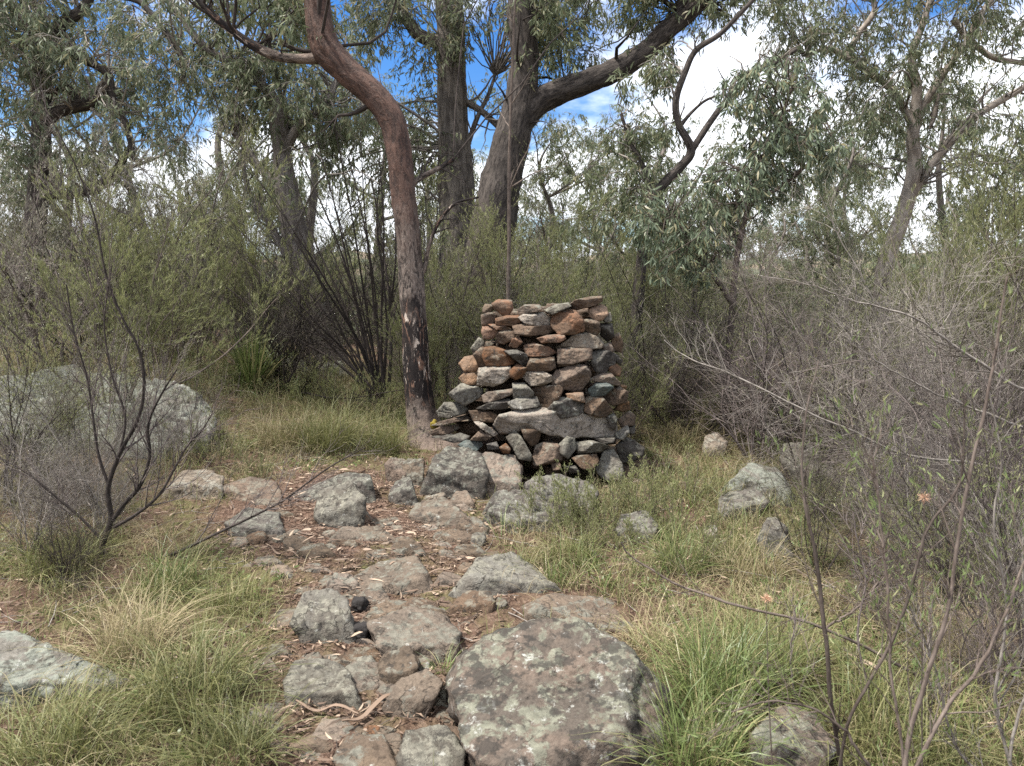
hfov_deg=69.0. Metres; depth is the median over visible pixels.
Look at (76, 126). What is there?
background gum tree
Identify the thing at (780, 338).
olive twiggy shrub
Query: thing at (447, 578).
half buried stone
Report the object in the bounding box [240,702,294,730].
half buried stone
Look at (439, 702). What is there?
stone
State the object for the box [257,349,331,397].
feathery herb
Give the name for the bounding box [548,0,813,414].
gnarled tree
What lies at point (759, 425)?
feathery herb
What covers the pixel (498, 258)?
fine leaved shrub
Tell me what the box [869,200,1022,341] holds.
background gum tree
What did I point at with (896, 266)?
olive twiggy shrub
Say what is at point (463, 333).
fine leaved shrub
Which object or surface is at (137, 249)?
fine leaved shrub
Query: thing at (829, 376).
olive twiggy shrub
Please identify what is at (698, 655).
grass tussock
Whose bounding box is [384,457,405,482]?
rock
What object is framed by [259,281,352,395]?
grey leaved shrub
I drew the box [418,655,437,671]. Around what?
half buried stone
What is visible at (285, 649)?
half buried stone
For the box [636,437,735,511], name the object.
feathery herb
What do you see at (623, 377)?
fine leaved shrub
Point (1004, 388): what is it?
bare twig shrub
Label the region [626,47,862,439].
young blue gum
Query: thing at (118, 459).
bare shrub
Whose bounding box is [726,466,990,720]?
twiggy shrub
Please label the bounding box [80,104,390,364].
fine leaved shrub
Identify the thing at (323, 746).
half buried stone
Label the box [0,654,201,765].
grass tussock
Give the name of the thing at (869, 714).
grass tussock
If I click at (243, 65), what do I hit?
leaning stringy tree
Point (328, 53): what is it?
crooked gum tree
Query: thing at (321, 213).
background gum tree
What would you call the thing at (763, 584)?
leaf litter
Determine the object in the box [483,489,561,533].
rock
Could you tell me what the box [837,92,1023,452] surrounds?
fine leaved shrub
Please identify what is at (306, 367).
rock
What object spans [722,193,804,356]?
background gum tree
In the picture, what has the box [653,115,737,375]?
background gum tree
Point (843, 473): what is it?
grass tussock
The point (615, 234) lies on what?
background gum tree
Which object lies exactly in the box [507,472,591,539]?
feathery herb
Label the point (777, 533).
rock
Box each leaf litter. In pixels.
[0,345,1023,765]
[189,428,1021,765]
[203,468,515,765]
[214,466,495,715]
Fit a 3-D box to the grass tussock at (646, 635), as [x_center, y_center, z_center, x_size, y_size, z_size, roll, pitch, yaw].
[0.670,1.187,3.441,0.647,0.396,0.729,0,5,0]
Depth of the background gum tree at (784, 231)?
13.43 m
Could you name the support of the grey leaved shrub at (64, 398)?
on the ground at (224, 513)
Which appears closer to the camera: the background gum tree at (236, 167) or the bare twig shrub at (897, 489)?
the bare twig shrub at (897, 489)
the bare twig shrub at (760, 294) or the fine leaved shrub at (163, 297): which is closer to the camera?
the fine leaved shrub at (163, 297)
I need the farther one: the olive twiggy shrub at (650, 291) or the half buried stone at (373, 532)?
the olive twiggy shrub at (650, 291)
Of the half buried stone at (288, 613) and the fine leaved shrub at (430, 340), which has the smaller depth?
the half buried stone at (288, 613)
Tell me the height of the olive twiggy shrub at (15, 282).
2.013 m
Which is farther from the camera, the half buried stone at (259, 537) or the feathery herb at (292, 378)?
the feathery herb at (292, 378)
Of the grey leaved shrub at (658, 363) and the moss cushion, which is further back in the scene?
the grey leaved shrub at (658, 363)
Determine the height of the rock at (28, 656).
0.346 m
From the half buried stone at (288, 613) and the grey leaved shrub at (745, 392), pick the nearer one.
the half buried stone at (288, 613)
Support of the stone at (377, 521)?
on the ground at (224, 513)
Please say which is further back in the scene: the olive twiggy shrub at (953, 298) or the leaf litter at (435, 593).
the olive twiggy shrub at (953, 298)
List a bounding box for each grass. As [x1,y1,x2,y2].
[0,326,1023,455]
[0,336,1022,534]
[0,342,1023,765]
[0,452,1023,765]
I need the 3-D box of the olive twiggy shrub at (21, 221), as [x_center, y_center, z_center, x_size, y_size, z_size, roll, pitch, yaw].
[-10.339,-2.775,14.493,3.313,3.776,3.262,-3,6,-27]
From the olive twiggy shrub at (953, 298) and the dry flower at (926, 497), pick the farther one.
the olive twiggy shrub at (953, 298)
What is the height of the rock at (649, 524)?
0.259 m
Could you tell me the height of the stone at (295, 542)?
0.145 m
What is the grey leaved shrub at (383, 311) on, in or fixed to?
on the ground at (224, 513)
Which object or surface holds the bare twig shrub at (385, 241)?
on the ground at (224, 513)
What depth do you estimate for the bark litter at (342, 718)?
4.39 m
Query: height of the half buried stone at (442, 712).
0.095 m
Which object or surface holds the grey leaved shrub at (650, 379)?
on the ground at (224, 513)
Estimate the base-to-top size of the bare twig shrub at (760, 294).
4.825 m
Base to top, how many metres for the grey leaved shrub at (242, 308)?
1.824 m
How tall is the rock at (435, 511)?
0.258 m
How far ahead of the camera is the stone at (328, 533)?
4.75 m
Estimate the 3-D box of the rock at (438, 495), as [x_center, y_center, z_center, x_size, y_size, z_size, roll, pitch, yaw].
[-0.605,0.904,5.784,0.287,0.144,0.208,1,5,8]
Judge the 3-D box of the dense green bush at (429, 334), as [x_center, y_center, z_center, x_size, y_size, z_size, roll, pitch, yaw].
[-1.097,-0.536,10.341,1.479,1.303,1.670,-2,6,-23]
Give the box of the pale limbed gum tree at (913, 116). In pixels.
[734,0,1023,391]
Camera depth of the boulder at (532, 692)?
2.74 m
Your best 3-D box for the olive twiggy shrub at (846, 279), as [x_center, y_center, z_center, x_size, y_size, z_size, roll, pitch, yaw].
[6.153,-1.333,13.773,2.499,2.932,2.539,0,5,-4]
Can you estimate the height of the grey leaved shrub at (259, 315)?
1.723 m
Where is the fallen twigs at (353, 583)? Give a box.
[203,469,510,763]
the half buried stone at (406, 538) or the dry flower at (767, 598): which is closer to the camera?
the dry flower at (767, 598)
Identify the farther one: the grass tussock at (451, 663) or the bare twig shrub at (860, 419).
the bare twig shrub at (860, 419)
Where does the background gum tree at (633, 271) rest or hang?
on the ground at (224, 513)
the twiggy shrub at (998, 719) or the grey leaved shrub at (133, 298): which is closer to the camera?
the twiggy shrub at (998, 719)
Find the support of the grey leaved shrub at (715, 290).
on the ground at (224, 513)
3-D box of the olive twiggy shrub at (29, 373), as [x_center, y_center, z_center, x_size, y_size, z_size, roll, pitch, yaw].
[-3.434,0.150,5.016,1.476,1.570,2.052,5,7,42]
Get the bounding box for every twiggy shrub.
[0,171,64,286]
[0,227,90,334]
[0,290,151,507]
[1,341,105,443]
[3,211,88,328]
[4,352,152,495]
[38,327,177,430]
[105,131,287,348]
[132,359,242,424]
[214,222,350,313]
[221,259,378,369]
[275,209,393,338]
[312,128,590,401]
[321,253,434,362]
[422,200,637,390]
[490,223,721,383]
[513,208,647,322]
[515,185,573,302]
[540,212,684,366]
[548,176,785,429]
[574,236,702,388]
[583,241,732,361]
[595,265,724,355]
[597,526,950,696]
[633,210,1023,491]
[651,252,809,391]
[666,212,957,475]
[666,269,812,411]
[669,274,789,378]
[670,302,804,404]
[671,267,753,368]
[675,239,1023,765]
[677,220,774,354]
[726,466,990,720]
[732,430,893,577]
[753,312,1019,765]
[757,239,899,341]
[757,263,872,365]
[777,217,990,425]
[786,215,933,342]
[799,230,921,383]
[810,359,1023,680]
[816,203,1023,460]
[855,338,1023,765]
[891,266,1023,354]
[917,251,1022,394]
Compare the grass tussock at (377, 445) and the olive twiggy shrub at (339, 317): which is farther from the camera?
the olive twiggy shrub at (339, 317)
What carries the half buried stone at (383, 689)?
on the ground at (224, 513)
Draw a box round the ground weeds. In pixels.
[0,424,1023,765]
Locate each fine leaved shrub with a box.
[0,120,313,404]
[0,175,75,292]
[0,189,92,298]
[0,209,101,345]
[41,172,235,379]
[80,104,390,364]
[82,97,258,288]
[85,160,306,374]
[247,181,386,304]
[309,139,447,344]
[323,245,364,312]
[324,223,430,328]
[357,225,472,404]
[373,190,621,391]
[430,285,487,383]
[447,206,583,315]
[464,172,672,334]
[516,210,648,348]
[589,288,692,441]
[598,278,669,405]
[600,239,724,399]
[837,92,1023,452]
[850,202,1023,397]
[863,247,922,307]
[919,189,1023,471]
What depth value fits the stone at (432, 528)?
5.06 m
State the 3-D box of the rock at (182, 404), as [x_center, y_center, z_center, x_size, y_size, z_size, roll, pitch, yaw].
[-3.034,0.323,6.699,0.681,0.735,1.116,-2,6,-25]
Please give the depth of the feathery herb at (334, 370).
7.93 m
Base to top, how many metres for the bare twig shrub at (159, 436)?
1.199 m
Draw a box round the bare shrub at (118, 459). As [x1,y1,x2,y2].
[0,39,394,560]
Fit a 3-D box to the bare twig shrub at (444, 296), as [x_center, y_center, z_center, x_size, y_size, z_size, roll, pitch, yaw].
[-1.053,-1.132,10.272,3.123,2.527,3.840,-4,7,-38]
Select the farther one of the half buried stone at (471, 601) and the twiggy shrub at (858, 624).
the half buried stone at (471, 601)
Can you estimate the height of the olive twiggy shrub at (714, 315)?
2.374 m
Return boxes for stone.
[230,537,249,546]
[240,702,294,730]
[242,555,284,566]
[246,531,267,545]
[254,657,278,672]
[263,608,295,627]
[266,643,291,658]
[266,740,289,754]
[270,533,287,542]
[270,565,293,578]
[274,509,293,516]
[283,535,312,550]
[286,529,301,535]
[287,732,333,753]
[291,542,335,559]
[294,586,312,593]
[299,563,332,572]
[299,652,324,659]
[300,751,320,761]
[313,575,331,588]
[318,702,336,710]
[320,530,335,537]
[323,654,337,659]
[325,543,335,549]
[326,572,359,591]
[327,526,368,542]
[332,539,362,546]
[333,646,380,666]
[342,589,361,599]
[345,661,385,692]
[354,724,369,734]
[356,637,374,646]
[356,655,375,661]
[357,588,389,604]
[358,525,395,541]
[363,725,379,733]
[364,698,386,706]
[365,599,406,619]
[366,549,389,558]
[371,518,390,526]
[373,725,396,734]
[376,683,394,698]
[380,521,394,527]
[385,733,401,755]
[386,516,399,522]
[390,540,412,553]
[390,544,426,558]
[391,525,405,531]
[392,536,420,544]
[397,598,438,609]
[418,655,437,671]
[420,524,439,530]
[420,605,449,617]
[432,530,445,539]
[433,698,447,706]
[434,541,451,546]
[434,571,461,586]
[435,709,457,725]
[436,529,471,544]
[436,596,451,606]
[438,549,456,557]
[439,685,445,698]
[446,590,495,613]
[448,726,459,739]
[454,516,490,534]
[454,543,486,557]
[455,504,471,510]
[458,562,471,570]
[470,532,485,545]
[486,551,499,555]
[493,597,507,609]
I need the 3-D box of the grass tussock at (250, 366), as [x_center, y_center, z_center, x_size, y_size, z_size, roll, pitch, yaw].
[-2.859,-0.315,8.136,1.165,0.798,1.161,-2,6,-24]
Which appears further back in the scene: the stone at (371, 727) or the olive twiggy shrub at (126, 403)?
the olive twiggy shrub at (126, 403)
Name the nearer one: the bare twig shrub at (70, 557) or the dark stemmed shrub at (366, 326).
the bare twig shrub at (70, 557)
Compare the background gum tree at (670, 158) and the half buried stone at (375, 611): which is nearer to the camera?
the half buried stone at (375, 611)
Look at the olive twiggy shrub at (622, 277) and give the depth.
9.16 m
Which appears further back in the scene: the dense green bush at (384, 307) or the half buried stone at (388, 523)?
the dense green bush at (384, 307)
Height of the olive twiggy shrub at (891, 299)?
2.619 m
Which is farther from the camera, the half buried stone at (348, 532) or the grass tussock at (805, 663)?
the half buried stone at (348, 532)
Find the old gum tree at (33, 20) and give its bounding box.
[0,0,222,344]
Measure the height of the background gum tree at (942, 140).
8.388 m
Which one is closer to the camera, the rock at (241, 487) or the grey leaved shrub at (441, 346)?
the rock at (241, 487)
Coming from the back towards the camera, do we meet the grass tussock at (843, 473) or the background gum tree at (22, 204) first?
the background gum tree at (22, 204)
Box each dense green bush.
[258,240,391,349]
[331,258,438,353]
[384,306,459,382]
[425,248,553,367]
[513,243,587,302]
[513,279,557,302]
[539,287,649,382]
[774,252,872,392]
[859,242,983,367]
[930,248,1011,300]
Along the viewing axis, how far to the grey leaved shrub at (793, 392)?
8.39 m
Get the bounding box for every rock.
[0,630,127,711]
[161,469,224,499]
[223,476,282,507]
[224,507,285,536]
[266,354,310,375]
[283,658,363,709]
[289,588,356,643]
[292,472,375,502]
[312,718,353,741]
[313,481,366,527]
[318,361,348,378]
[331,733,396,765]
[353,556,432,594]
[367,606,462,662]
[377,646,420,683]
[382,668,443,718]
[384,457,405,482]
[388,477,417,505]
[395,724,465,765]
[402,458,424,486]
[408,497,466,527]
[424,492,447,499]
[448,551,561,597]
[450,490,474,509]
[482,489,507,514]
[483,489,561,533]
[521,593,634,631]
[614,510,658,542]
[702,432,727,456]
[703,525,718,538]
[714,462,796,506]
[718,489,769,520]
[749,706,835,765]
[756,517,793,560]
[779,442,838,488]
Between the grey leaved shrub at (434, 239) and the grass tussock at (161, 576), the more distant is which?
the grey leaved shrub at (434, 239)
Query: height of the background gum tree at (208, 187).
3.559 m
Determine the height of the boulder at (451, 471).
0.488 m
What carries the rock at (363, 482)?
on the ground at (224, 513)
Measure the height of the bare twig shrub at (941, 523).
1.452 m
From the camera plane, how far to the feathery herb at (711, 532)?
4.54 m
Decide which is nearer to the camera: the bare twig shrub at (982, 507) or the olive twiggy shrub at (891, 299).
the bare twig shrub at (982, 507)
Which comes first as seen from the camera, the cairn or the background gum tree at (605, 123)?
the cairn
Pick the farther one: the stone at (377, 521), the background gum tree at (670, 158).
the background gum tree at (670, 158)
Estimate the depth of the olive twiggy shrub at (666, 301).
8.24 m
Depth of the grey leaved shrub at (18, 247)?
11.73 m
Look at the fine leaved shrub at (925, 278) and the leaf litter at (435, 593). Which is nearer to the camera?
the leaf litter at (435, 593)
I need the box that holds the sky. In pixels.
[0,0,1023,259]
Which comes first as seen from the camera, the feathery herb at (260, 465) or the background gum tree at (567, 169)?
the feathery herb at (260, 465)
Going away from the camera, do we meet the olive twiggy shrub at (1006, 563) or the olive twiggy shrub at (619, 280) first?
the olive twiggy shrub at (1006, 563)
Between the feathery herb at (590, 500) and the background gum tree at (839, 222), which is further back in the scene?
the background gum tree at (839, 222)
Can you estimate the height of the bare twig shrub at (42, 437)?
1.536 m
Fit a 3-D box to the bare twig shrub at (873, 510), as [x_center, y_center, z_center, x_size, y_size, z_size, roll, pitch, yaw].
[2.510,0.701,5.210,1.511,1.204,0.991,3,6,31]
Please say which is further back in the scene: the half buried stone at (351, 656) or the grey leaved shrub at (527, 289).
the grey leaved shrub at (527, 289)
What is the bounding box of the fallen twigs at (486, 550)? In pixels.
[0,342,1023,765]
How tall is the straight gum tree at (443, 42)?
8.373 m
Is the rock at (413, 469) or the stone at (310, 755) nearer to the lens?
the stone at (310, 755)
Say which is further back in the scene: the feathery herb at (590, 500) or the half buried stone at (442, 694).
the feathery herb at (590, 500)
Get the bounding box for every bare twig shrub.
[0,118,216,373]
[0,240,54,329]
[0,340,167,484]
[0,378,220,538]
[0,398,126,555]
[0,407,160,516]
[0,467,144,618]
[5,196,240,337]
[18,189,185,337]
[18,195,219,329]
[84,356,235,461]
[112,147,325,338]
[146,202,279,345]
[146,210,441,375]
[149,225,342,349]
[156,189,450,423]
[156,218,324,319]
[324,219,437,332]
[326,193,536,329]
[335,220,534,384]
[426,177,645,334]
[601,178,1021,463]
[614,287,822,450]
[637,259,970,452]
[665,126,1023,482]
[668,245,851,402]
[685,255,1008,467]
[700,222,1023,499]
[713,249,825,359]
[734,252,945,408]
[737,291,1023,570]
[737,422,1023,609]
[743,422,895,541]
[745,448,1020,630]
[760,323,1023,512]
[760,421,996,535]
[790,234,1023,534]
[810,264,978,406]
[815,361,1023,606]
[833,483,1023,706]
[846,433,1023,623]
[853,292,1023,531]
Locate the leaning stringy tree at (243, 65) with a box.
[149,0,389,371]
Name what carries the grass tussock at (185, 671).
on the ground at (224, 513)
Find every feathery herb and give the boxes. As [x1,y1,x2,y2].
[121,318,185,364]
[159,403,257,466]
[166,339,241,390]
[218,444,279,478]
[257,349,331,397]
[289,355,366,410]
[333,372,403,419]
[354,370,403,415]
[392,378,453,412]
[433,359,486,424]
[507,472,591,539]
[514,459,609,528]
[541,482,638,553]
[551,461,676,531]
[551,462,683,541]
[578,510,642,558]
[591,454,692,510]
[616,382,685,431]
[625,474,714,540]
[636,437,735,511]
[643,386,712,432]
[647,506,762,574]
[684,378,759,433]
[728,403,797,440]
[768,402,834,443]
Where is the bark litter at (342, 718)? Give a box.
[215,469,499,727]
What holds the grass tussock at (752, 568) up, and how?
on the ground at (224, 513)
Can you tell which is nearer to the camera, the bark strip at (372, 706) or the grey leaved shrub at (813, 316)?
the bark strip at (372, 706)
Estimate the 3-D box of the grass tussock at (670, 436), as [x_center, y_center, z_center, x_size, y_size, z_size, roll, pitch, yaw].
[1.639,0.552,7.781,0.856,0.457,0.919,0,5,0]
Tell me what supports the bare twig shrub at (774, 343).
on the ground at (224, 513)
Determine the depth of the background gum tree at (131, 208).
25.74 m
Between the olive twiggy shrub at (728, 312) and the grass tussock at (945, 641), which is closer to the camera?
the grass tussock at (945, 641)
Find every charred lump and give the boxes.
[351,596,368,612]
[353,621,370,638]
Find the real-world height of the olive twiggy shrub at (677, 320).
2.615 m
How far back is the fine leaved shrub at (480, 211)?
8.83 m
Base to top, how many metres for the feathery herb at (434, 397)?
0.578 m
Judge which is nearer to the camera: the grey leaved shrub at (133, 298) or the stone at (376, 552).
the stone at (376, 552)
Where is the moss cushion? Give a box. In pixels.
[430,419,438,428]
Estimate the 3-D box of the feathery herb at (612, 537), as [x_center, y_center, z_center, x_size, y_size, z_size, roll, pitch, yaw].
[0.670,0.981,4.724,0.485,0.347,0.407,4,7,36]
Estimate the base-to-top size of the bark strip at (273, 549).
0.042 m
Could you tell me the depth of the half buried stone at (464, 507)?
5.49 m
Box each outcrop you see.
[0,364,170,458]
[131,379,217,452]
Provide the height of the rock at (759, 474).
0.376 m
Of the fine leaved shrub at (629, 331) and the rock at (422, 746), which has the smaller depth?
the rock at (422, 746)
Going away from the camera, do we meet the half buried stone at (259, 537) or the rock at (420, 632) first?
the rock at (420, 632)
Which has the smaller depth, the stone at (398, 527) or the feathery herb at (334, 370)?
the stone at (398, 527)
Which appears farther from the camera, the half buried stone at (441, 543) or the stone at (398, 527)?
the stone at (398, 527)
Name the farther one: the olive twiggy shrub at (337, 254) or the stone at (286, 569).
the olive twiggy shrub at (337, 254)
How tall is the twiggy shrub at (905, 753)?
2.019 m
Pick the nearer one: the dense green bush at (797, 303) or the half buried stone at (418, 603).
the half buried stone at (418, 603)
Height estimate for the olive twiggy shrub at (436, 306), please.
3.380 m
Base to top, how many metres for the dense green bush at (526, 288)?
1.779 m
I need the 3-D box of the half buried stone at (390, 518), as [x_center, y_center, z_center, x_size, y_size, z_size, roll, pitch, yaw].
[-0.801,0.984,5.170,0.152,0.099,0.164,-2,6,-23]
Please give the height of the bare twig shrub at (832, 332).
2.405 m
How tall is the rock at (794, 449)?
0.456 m
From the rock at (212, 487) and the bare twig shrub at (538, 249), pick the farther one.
the bare twig shrub at (538, 249)
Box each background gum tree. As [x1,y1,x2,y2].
[0,0,227,322]
[0,6,82,274]
[0,37,149,311]
[0,107,164,323]
[107,65,335,327]
[109,130,274,347]
[109,183,170,309]
[152,1,397,270]
[249,125,328,266]
[296,7,488,337]
[354,129,479,326]
[437,67,662,299]
[515,215,600,292]
[518,79,689,271]
[518,151,625,294]
[557,167,691,305]
[562,84,753,362]
[576,190,692,330]
[628,233,721,338]
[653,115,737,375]
[675,179,791,329]
[720,167,870,366]
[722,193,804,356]
[737,187,869,368]
[758,153,921,368]
[764,51,985,347]
[777,92,935,344]
[849,12,1023,323]
[864,222,946,308]
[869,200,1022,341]
[882,184,1023,327]
[938,114,1023,373]
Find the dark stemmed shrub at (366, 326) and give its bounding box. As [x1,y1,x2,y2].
[202,104,398,401]
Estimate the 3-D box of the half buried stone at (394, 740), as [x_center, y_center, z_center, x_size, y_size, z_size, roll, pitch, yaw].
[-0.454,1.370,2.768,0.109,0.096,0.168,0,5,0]
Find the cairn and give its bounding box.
[429,296,649,483]
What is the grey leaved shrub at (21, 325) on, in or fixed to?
on the ground at (224, 513)
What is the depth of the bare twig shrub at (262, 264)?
17.92 m
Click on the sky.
(591, 105)
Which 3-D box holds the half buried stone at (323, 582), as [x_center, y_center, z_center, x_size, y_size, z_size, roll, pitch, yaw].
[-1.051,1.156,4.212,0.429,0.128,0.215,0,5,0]
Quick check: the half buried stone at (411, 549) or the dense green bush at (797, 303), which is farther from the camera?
the dense green bush at (797, 303)
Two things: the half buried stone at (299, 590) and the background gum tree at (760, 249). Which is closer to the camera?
the half buried stone at (299, 590)
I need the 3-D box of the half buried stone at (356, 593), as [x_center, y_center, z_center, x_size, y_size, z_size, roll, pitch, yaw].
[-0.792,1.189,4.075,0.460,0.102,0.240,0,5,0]
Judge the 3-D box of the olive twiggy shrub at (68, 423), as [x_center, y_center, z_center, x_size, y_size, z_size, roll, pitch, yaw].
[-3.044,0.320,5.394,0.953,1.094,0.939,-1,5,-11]
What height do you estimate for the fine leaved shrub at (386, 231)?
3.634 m
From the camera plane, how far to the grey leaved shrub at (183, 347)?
8.88 m
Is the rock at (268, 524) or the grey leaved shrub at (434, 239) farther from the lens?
the grey leaved shrub at (434, 239)
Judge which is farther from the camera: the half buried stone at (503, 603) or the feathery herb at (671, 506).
the feathery herb at (671, 506)
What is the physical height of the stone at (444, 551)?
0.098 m
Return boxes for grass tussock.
[0,505,146,591]
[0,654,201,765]
[2,558,259,712]
[35,580,336,765]
[110,305,165,356]
[111,528,242,611]
[117,654,344,765]
[163,558,295,630]
[200,322,299,391]
[226,392,338,458]
[243,385,407,458]
[340,405,432,456]
[420,637,464,674]
[482,533,562,573]
[525,513,617,576]
[562,631,829,765]
[593,593,718,675]
[596,580,857,763]
[622,513,745,582]
[640,420,701,449]
[657,570,884,736]
[675,520,820,594]
[750,621,1023,765]
[797,451,877,494]
[812,564,1023,708]
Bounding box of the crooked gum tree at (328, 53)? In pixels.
[188,0,624,450]
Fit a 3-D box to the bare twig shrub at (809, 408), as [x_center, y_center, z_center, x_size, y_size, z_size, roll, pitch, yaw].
[2.730,-0.223,7.408,2.564,2.116,3.152,-5,8,-44]
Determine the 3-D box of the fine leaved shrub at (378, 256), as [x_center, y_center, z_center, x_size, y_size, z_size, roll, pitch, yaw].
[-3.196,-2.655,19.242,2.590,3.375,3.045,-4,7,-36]
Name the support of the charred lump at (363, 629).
on the half buried stone at (366, 640)
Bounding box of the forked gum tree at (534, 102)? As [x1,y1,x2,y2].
[458,0,825,380]
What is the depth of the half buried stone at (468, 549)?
4.58 m
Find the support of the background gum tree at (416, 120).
on the ground at (224, 513)
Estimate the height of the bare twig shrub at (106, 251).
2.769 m
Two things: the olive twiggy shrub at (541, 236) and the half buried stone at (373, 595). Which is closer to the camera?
the half buried stone at (373, 595)
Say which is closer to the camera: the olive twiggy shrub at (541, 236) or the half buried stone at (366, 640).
the half buried stone at (366, 640)
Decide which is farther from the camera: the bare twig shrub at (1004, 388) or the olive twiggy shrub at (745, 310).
the olive twiggy shrub at (745, 310)
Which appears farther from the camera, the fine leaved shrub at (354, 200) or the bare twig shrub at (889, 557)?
the fine leaved shrub at (354, 200)
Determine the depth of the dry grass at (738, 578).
4.14 m
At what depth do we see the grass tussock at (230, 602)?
3.90 m
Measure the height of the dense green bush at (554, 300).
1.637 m
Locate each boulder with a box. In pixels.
[419,446,489,499]
[445,616,681,765]
[482,452,522,496]
[523,474,598,521]
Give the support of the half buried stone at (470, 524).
on the ground at (224, 513)
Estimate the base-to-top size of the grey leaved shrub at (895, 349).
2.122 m
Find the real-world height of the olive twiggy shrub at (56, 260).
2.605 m
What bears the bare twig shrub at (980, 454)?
on the ground at (224, 513)
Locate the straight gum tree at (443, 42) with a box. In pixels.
[316,0,622,378]
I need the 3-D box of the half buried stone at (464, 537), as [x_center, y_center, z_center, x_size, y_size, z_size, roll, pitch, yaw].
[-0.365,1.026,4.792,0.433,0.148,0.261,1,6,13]
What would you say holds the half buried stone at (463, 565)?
on the ground at (224, 513)
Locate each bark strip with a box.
[270,545,298,556]
[296,699,358,714]
[342,693,389,721]
[429,568,454,573]
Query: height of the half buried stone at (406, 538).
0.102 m
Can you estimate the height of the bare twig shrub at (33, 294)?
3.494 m
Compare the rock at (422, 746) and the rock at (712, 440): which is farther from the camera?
the rock at (712, 440)
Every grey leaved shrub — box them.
[0,72,274,353]
[0,96,193,368]
[0,159,150,351]
[0,208,62,297]
[0,220,112,377]
[0,300,201,478]
[0,309,135,494]
[62,255,165,342]
[118,179,269,338]
[126,279,254,356]
[151,243,297,359]
[220,263,299,351]
[221,290,301,367]
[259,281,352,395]
[274,212,373,327]
[339,248,470,389]
[344,324,435,395]
[365,289,495,391]
[392,212,534,289]
[425,224,567,391]
[431,334,464,398]
[462,240,634,378]
[538,245,712,434]
[601,297,736,425]
[623,336,689,424]
[627,325,716,424]
[631,295,746,424]
[666,253,756,359]
[697,240,930,416]
[697,277,851,379]
[699,361,780,421]
[765,366,819,427]
[773,342,895,434]
[776,283,947,388]
[782,282,1012,454]
[846,228,1023,492]
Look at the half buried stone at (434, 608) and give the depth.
3.87 m
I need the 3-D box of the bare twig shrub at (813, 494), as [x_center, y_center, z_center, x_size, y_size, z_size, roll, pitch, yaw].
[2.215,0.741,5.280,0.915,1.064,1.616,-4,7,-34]
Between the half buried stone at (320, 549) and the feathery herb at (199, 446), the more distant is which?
the feathery herb at (199, 446)
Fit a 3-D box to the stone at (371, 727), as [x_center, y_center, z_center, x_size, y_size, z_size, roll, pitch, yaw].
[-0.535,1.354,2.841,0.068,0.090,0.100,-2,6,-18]
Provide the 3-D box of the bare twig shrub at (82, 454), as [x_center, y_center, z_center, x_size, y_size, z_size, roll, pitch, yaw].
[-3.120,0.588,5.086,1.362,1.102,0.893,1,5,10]
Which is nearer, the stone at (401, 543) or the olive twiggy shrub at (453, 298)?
the stone at (401, 543)
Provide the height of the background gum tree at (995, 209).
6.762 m
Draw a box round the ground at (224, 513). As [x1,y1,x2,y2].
[0,327,1023,765]
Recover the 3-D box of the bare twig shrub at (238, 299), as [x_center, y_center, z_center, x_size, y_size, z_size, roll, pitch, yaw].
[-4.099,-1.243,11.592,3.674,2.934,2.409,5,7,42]
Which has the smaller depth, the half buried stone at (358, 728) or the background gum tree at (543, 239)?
the half buried stone at (358, 728)
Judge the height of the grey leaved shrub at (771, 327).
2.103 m
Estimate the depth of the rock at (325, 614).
3.55 m
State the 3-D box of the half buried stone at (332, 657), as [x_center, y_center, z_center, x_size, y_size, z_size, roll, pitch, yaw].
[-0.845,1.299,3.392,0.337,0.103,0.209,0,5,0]
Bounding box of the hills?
[0,250,1020,349]
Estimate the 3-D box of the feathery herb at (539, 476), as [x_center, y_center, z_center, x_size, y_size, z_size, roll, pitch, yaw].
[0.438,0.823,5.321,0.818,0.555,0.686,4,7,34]
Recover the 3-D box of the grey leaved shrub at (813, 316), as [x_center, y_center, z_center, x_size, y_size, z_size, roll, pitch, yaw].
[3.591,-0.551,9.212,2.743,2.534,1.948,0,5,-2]
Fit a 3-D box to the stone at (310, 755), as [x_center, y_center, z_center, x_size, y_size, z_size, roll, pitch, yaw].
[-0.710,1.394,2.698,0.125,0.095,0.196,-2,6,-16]
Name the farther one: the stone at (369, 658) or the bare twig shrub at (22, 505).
the bare twig shrub at (22, 505)
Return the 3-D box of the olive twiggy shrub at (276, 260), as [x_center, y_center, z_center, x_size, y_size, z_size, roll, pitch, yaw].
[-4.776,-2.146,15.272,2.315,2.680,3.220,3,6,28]
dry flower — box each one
[760,594,772,764]
[917,491,929,765]
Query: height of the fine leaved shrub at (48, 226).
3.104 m
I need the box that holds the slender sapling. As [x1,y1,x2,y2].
[497,0,561,299]
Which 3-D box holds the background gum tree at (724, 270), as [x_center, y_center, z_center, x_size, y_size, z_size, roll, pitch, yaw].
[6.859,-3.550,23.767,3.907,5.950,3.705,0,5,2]
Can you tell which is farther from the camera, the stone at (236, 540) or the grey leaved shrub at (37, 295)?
the grey leaved shrub at (37, 295)
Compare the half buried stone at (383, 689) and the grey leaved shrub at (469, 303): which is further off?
the grey leaved shrub at (469, 303)
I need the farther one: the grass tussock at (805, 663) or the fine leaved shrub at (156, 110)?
the fine leaved shrub at (156, 110)
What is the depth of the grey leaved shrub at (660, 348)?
8.44 m
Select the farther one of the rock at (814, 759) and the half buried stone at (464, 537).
the half buried stone at (464, 537)

